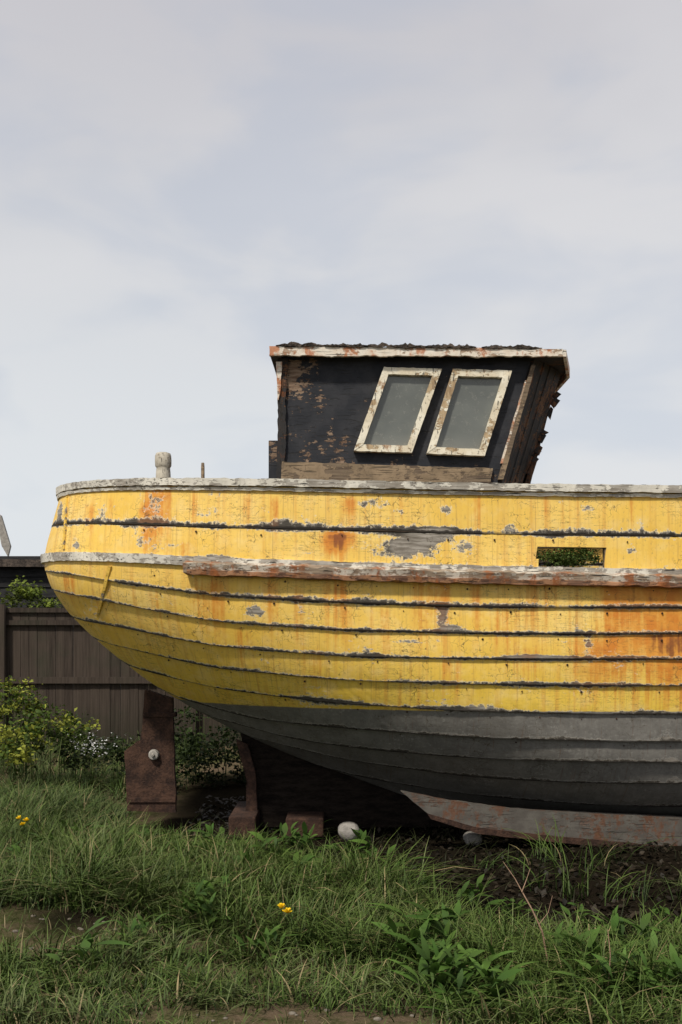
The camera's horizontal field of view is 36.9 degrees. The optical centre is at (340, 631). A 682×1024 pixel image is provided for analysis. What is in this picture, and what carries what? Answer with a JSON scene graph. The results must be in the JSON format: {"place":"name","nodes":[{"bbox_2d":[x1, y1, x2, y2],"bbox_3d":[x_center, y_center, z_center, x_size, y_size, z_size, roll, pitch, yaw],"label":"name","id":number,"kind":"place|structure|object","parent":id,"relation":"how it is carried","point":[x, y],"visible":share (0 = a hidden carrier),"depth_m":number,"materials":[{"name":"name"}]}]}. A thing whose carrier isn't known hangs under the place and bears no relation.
{"place":"outdoors","nodes":[
{"label":"outdoors","id":0,"kind":"place"},
{"bbox_2d":[0,730,681,1023],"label":"grass","id":1,"kind":"structure","parent":0,"point":[74,869],"depth_m":4.89,"materials":[{"name":"green plant"}]},
{"bbox_2d":[0,729,681,1023],"bbox_3d":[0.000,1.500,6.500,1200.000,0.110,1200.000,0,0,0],"label":"ground","id":2,"kind":"structure","parent":0,"point":[191,799],"depth_m":5.87,"materials":[{"name":"soil"}]},
{"bbox_2d":[0,575,62,607],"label":"shrub","id":3,"kind":"object","parent":2,"relation":"on","point":[27,593],"visible":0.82,"depth_m":13.96,"materials":[{"name":"green plant"}]},
{"bbox_2d":[0,675,100,795],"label":"alexanders bush","id":4,"kind":"object","parent":2,"relation":"on","point":[34,728],"visible":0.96,"depth_m":9.39,"materials":[{"name":"green plant"}]},
{"bbox_2d":[0,515,120,669],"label":"black weatherboard shed","id":5,"kind":"structure","parent":2,"relation":"on","point":[31,569],"depth_m":15.48,"materials":[{"name":"wood"}]},
{"bbox_2d":[0,604,241,747],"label":"board fence","id":6,"kind":"object","parent":2,"relation":"on","point":[59,656],"visible":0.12,"depth_m":13.01,"materials":[{"name":"brown wood"}]},
{"bbox_2d":[43,706,246,795],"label":"bramble undergrowth","id":7,"kind":"object","parent":2,"relation":"on","point":[192,757],"visible":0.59,"depth_m":9.82,"materials":[{"name":"green plant"}]},
{"bbox_2d":[70,730,131,756],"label":"white wildflowers","id":8,"kind":"object","parent":7,"relation":"on","point":[101,747],"visible":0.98,"depth_m":9.20,"materials":[{"name":"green plant"}]},
{"bbox_2d":[229,801,323,837],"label":"keel blocks","id":9,"kind":"object","parent":2,"relation":"on","point":[241,818],"depth_m":7.55,"materials":[{"name":"brown wood"}]},
{"bbox_2d":[236,739,257,810],"bbox_3d":[-0.715,1.151,7.780,0.169,0.663,0.040,0,0,0],"label":"stern iron","id":10,"kind":"object","parent":9,"relation":"attached to","point":[250,773],"visible":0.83,"depth_m":7.76,"materials":[{"name":"brown metal"}]},
{"bbox_2d":[282,908,291,912],"bbox_3d":[-0.242,1.389,4.664,0.047,0.260,0.036,0,0,35],"label":"dandelion","id":11,"kind":"object","parent":2,"relation":"on","point":[287,910],"visible":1,"depth_m":4.66,"materials":[{"name":"yellow plant"}]},
{"bbox_2d":[12,914,663,1023],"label":"pebbles","id":12,"kind":"object","parent":2,"relation":"on","point":[293,1012],"visible":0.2,"depth_m":4.05,"materials":[{"name":"grey stone"}]},
{"bbox_2d":[3,815,681,971],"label":"weed","id":13,"kind":"object","parent":2,"relation":"on","point":[87,941],"visible":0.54,"depth_m":5.56,"materials":[{"name":"green plant"}]},
{"bbox_2d":[338,822,358,840],"bbox_3d":[0.053,1.405,7.160,0.150,0.126,0.120,0,0,0],"label":"round white stone","id":14,"kind":"object","parent":2,"relation":"on","point":[344,828],"visible":0.86,"depth_m":7.11,"materials":[{"name":"white stone"}]},
{"bbox_2d":[45,481,681,815],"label":"hull","id":15,"kind":"object","parent":2,"relation":"on","point":[317,717],"visible":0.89,"depth_m":6.54,"materials":[{"name":"paint"}]},
{"bbox_2d":[62,496,68,549],"bbox_3d":[-1.904,-0.752,7.095,0.037,0.379,0.147,0,0,-3],"label":"stern strip","id":16,"kind":"object","parent":15,"relation":"attached to","point":[65,526],"visible":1,"depth_m":7.07,"materials":[{"name":"yellow paint"}]},
{"bbox_2d":[96,566,111,615],"bbox_3d":[-1.600,-0.268,6.915,0.056,0.323,0.376,0,0,-26],"label":"quarter strip","id":17,"kind":"object","parent":15,"relation":"attached to","point":[105,585],"visible":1,"depth_m":6.83,"materials":[{"name":"yellow paint"}]},
{"bbox_2d":[124,689,176,812],"bbox_3d":[-1.462,0.917,7.860,0.396,0.943,0.060,0,0,0],"label":"rudder","id":18,"kind":"object","parent":15,"relation":"attached to","point":[147,776],"visible":0.99,"depth_m":7.83,"materials":[{"name":"metal"}]},
{"bbox_2d":[128,712,176,802],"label":"rudder straps","id":19,"kind":"object","parent":18,"relation":"attached to","point":[155,800],"visible":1,"depth_m":7.82,"materials":[{"name":"brown metal"}]},
{"bbox_2d":[148,749,158,759],"bbox_3d":[-1.430,0.943,7.793,0.084,0.084,0.065,0,0,0],"label":"rudder anode","id":20,"kind":"object","parent":18,"relation":"attached to","point":[153,754],"visible":1,"depth_m":7.79,"materials":[{"name":"silver metal"}]},
{"bbox_2d":[155,452,171,477],"bbox_3d":[-1.204,-0.979,6.949,0.115,0.473,0.116,0,0,43],"label":"bollard","id":21,"kind":"object","parent":15,"relation":"attached to","point":[163,461],"visible":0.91,"depth_m":6.90,"materials":[{"name":"grey wood"}]},
{"bbox_2d":[201,463,204,477],"bbox_3d":[-0.918,-0.921,6.800,0.023,0.402,0.023,0,0,-30],"label":"rail stub","id":22,"kind":"object","parent":15,"relation":"attached to","point":[202,470],"visible":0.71,"depth_m":6.79,"materials":[{"name":"metal"}]},
{"bbox_2d":[240,733,453,827],"bbox_3d":[2.160,1.052,7.900,5.880,0.903,0.140,0,0,0],"label":"keel","id":23,"kind":"object","parent":15,"relation":"attached to","point":[286,783],"visible":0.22,"depth_m":7.83,"materials":[{"name":"wood"}]},
{"bbox_2d":[40,552,681,574],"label":"moulding","id":24,"kind":"object","parent":15,"relation":"attached to","point":[117,557],"visible":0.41,"depth_m":6.45,"materials":[{"name":"paint"}]},
{"bbox_2d":[56,478,681,534],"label":"gunwale cap","id":25,"kind":"object","parent":15,"relation":"attached to","point":[413,485],"visible":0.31,"depth_m":6.45,"materials":[{"name":"grey wood"}]},
{"bbox_2d":[57,486,681,535],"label":"gunwale bead","id":26,"kind":"object","parent":15,"relation":"attached to","point":[66,493],"visible":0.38,"depth_m":6.46,"materials":[{"name":"grey wood"}]},
{"bbox_2d":[137,529,675,746],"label":"nail heads","id":27,"kind":"object","parent":15,"relation":"on","point":[549,588],"visible":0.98,"depth_m":6.48,"materials":[{"name":"metal"}]},
{"bbox_2d":[183,561,681,587],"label":"rubbing strake","id":28,"kind":"object","parent":15,"relation":"attached to","point":[410,571],"visible":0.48,"depth_m":6.39,"materials":[{"name":"paint"}]},
{"bbox_2d":[187,569,681,587],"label":"rubbing strake edge","id":29,"kind":"object","parent":28,"relation":"attached to","point":[401,579],"visible":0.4,"depth_m":6.38,"materials":[{"name":"wood"}]},
{"bbox_2d":[536,547,605,567],"bbox_3d":[1.455,-0.468,6.502,0.470,0.157,0.054,0,0,0],"label":"freeing port frame","id":30,"kind":"object","parent":15,"relation":"attached to","point":[604,550],"visible":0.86,"depth_m":6.48,"materials":[{"name":"yellow wood"}]},
{"bbox_2d":[536,546,603,566],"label":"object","id":31,"kind":"object","parent":30,"relation":"attached to","point":[583,556],"visible":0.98,"depth_m":6.49,"materials":[{"name":"green plant"}]},
{"bbox_2d":[111,795,681,948],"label":"leaf litter","id":32,"kind":"object","parent":2,"relation":"on","point":[543,893],"visible":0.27,"depth_m":6.45,"materials":[{"name":"dead leaves"},{"name":"soil"}]},
{"bbox_2d":[364,900,542,1016],"bbox_3d":[0.466,1.405,4.547,0.708,0.286,1.243,0,0,0],"label":"dock weed","id":33,"kind":"object","parent":2,"relation":"on","point":[434,965],"visible":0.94,"depth_m":4.26,"materials":[{"name":"green plant"}]},
{"bbox_2d":[463,831,481,845],"bbox_3d":[0.923,1.458,7.150,0.130,0.109,0.100,0,0,0],"label":"stone","id":34,"kind":"object","parent":2,"relation":"on","point":[471,836],"visible":0.81,"depth_m":7.11,"materials":[{"name":"grey stone"}]},
{"bbox_2d":[401,790,681,845],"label":"bilge keel","id":35,"kind":"object","parent":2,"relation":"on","point":[584,824],"visible":0.84,"depth_m":6.89,"materials":[{"name":"paint"}]},
{"bbox_2d":[426,812,662,846],"bbox_3d":[2.714,1.372,6.930,4.274,0.295,0.090,0,0,0],"label":"bilge keel shoe","id":36,"kind":"object","parent":35,"relation":"attached to","point":[511,834],"visible":0.64,"depth_m":6.88,"materials":[{"name":"brown metal"}]},
{"bbox_2d":[503,862,610,992],"bbox_3d":[0.973,1.282,4.444,0.515,0.518,0.197,0,0,43],"label":"dead stem","id":37,"kind":"object","parent":2,"relation":"on","point":[545,916],"visible":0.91,"depth_m":4.50,"materials":[{"name":"plant"}]},
{"bbox_2d":[502,906,681,1011],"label":"dock weed","id":38,"kind":"object","parent":2,"relation":"on","point":[675,961],"visible":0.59,"depth_m":4.34,"materials":[{"name":"green plant"}]},
{"bbox_2d":[0,0,681,555],"label":"sky","id":39,"kind":"structure","parent":0,"point":[190,190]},
{"label":"deck","id":40,"kind":"structure","parent":0,"visible":0},
{"bbox_2d":[277,357,530,531],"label":"side wall","id":41,"kind":"structure","parent":40,"relation":"on","point":[328,400],"depth_m":6.90,"materials":[{"name":"paint"}]},
{"bbox_2d":[276,358,288,478],"bbox_3d":[-0.395,-1.433,6.886,0.083,0.812,0.024,0,0,0],"label":"corner board","id":42,"kind":"object","parent":41,"relation":"attached to","point":[281,436],"visible":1,"depth_m":6.87,"materials":[{"name":"paint"}]},
{"bbox_2d":[276,362,281,399],"bbox_3d":[-0.415,-1.677,6.866,0.040,0.263,0.012,0,0,0],"label":"torn corner lath","id":43,"kind":"object","parent":42,"relation":"attached to","point":[279,369],"visible":1,"depth_m":6.86,"materials":[{"name":"paint"}]},
{"bbox_2d":[281,462,492,482],"bbox_3d":[0.307,-1.041,6.885,1.428,0.200,0.025,0,0,0],"label":"base plank","id":44,"kind":"object","parent":41,"relation":"attached to","point":[327,471],"visible":0.59,"depth_m":6.87,"materials":[{"name":"brown wood"}]},
{"bbox_2d":[354,367,441,453],"bbox_3d":[0.380,-1.484,6.870,0.590,0.575,0.058,0,0,0],"label":"aft window frame","id":45,"kind":"object","parent":41,"relation":"attached to","point":[361,446],"visible":1,"depth_m":6.84,"materials":[{"name":"paint"}]},
{"bbox_2d":[364,375,430,445],"bbox_3d":[0.381,-1.483,6.885,0.483,0.495,0.001,0,0,0],"label":"aft window glass","id":46,"kind":"object","parent":45,"relation":"attached to","point":[397,410],"visible":1,"depth_m":6.88,"materials":[{"name":"grey glass"}]},
{"bbox_2d":[270,348,565,379],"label":"roof","id":47,"kind":"structure","parent":41,"relation":"on","point":[556,363],"depth_m":7.00,"materials":[{"name":"paint"}]},
{"bbox_2d":[276,341,541,348],"bbox_3d":[0.451,-1.898,6.824,1.769,0.059,0.116,0,0,0],"label":"torn roof felt","id":48,"kind":"object","parent":47,"relation":"on","point":[360,345],"visible":0.74,"depth_m":6.78,"materials":[{"name":"black"}]},
{"bbox_2d":[269,346,562,357],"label":"roof fascia","id":49,"kind":"structure","parent":47,"relation":"attached to","point":[342,352],"depth_m":6.79,"materials":[{"name":"white wood"}]},
{"bbox_2d":[555,350,569,391],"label":"roof front fascia","id":50,"kind":"structure","parent":47,"relation":"attached to","point":[565,377],"depth_m":7.34,"materials":[{"name":"white wood"}]},
{"bbox_2d":[426,369,511,456],"bbox_3d":[0.859,-1.466,6.871,0.571,0.583,0.057,0,0,0],"label":"fore window frame","id":51,"kind":"object","parent":41,"relation":"attached to","point":[503,376],"visible":1,"depth_m":6.84,"materials":[{"name":"paint"}]},
{"bbox_2d":[436,377,500,448],"bbox_3d":[0.858,-1.466,6.885,0.470,0.506,0.001,0,0,0],"label":"fore window glass","id":52,"kind":"object","parent":51,"relation":"attached to","point":[469,410],"visible":1,"depth_m":6.88,"materials":[{"name":"grey glass"}]},
{"bbox_2d":[500,380,526,463],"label":"front trim","id":53,"kind":"structure","parent":41,"relation":"attached to","point":[508,439],"depth_m":6.87,"materials":[{"name":"paint"}]},
{"bbox_2d":[498,365,535,479],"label":"corner trim","id":54,"kind":"structure","parent":41,"relation":"attached to","point":[514,431],"depth_m":6.87,"materials":[{"name":"wood"}]},
{"bbox_2d":[498,358,560,483],"bbox_3d":[1.299,-1.306,7.145,0.280,1.101,0.708,0,0,35],"label":"front panel","id":55,"kind":"object","parent":41,"relation":"attached to","point":[542,396],"visible":0.85,"depth_m":7.18,"materials":[{"name":"paint"}]},
{"bbox_2d":[522,408,549,483],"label":"front wall","id":56,"kind":"structure","parent":40,"relation":"on","point":[527,478],"depth_m":7.38,"materials":[{"name":"paint"}]},
{"bbox_3d":[-0.408,-1.109,7.900,0.092,1.497,1.920,0,0,0],"label":"back wall","id":57,"kind":"object","parent":40,"relation":"on","visible":0},
{"bbox_2d":[269,440,277,477],"bbox_3d":[-0.460,-1.131,7.190,0.070,0.343,0.420,0,0,0],"label":"aft locker","id":58,"kind":"object","parent":57,"relation":"attached to","point":[273,444],"visible":0.28,"depth_m":6.98,"materials":[{"name":"paint"}]}
]}

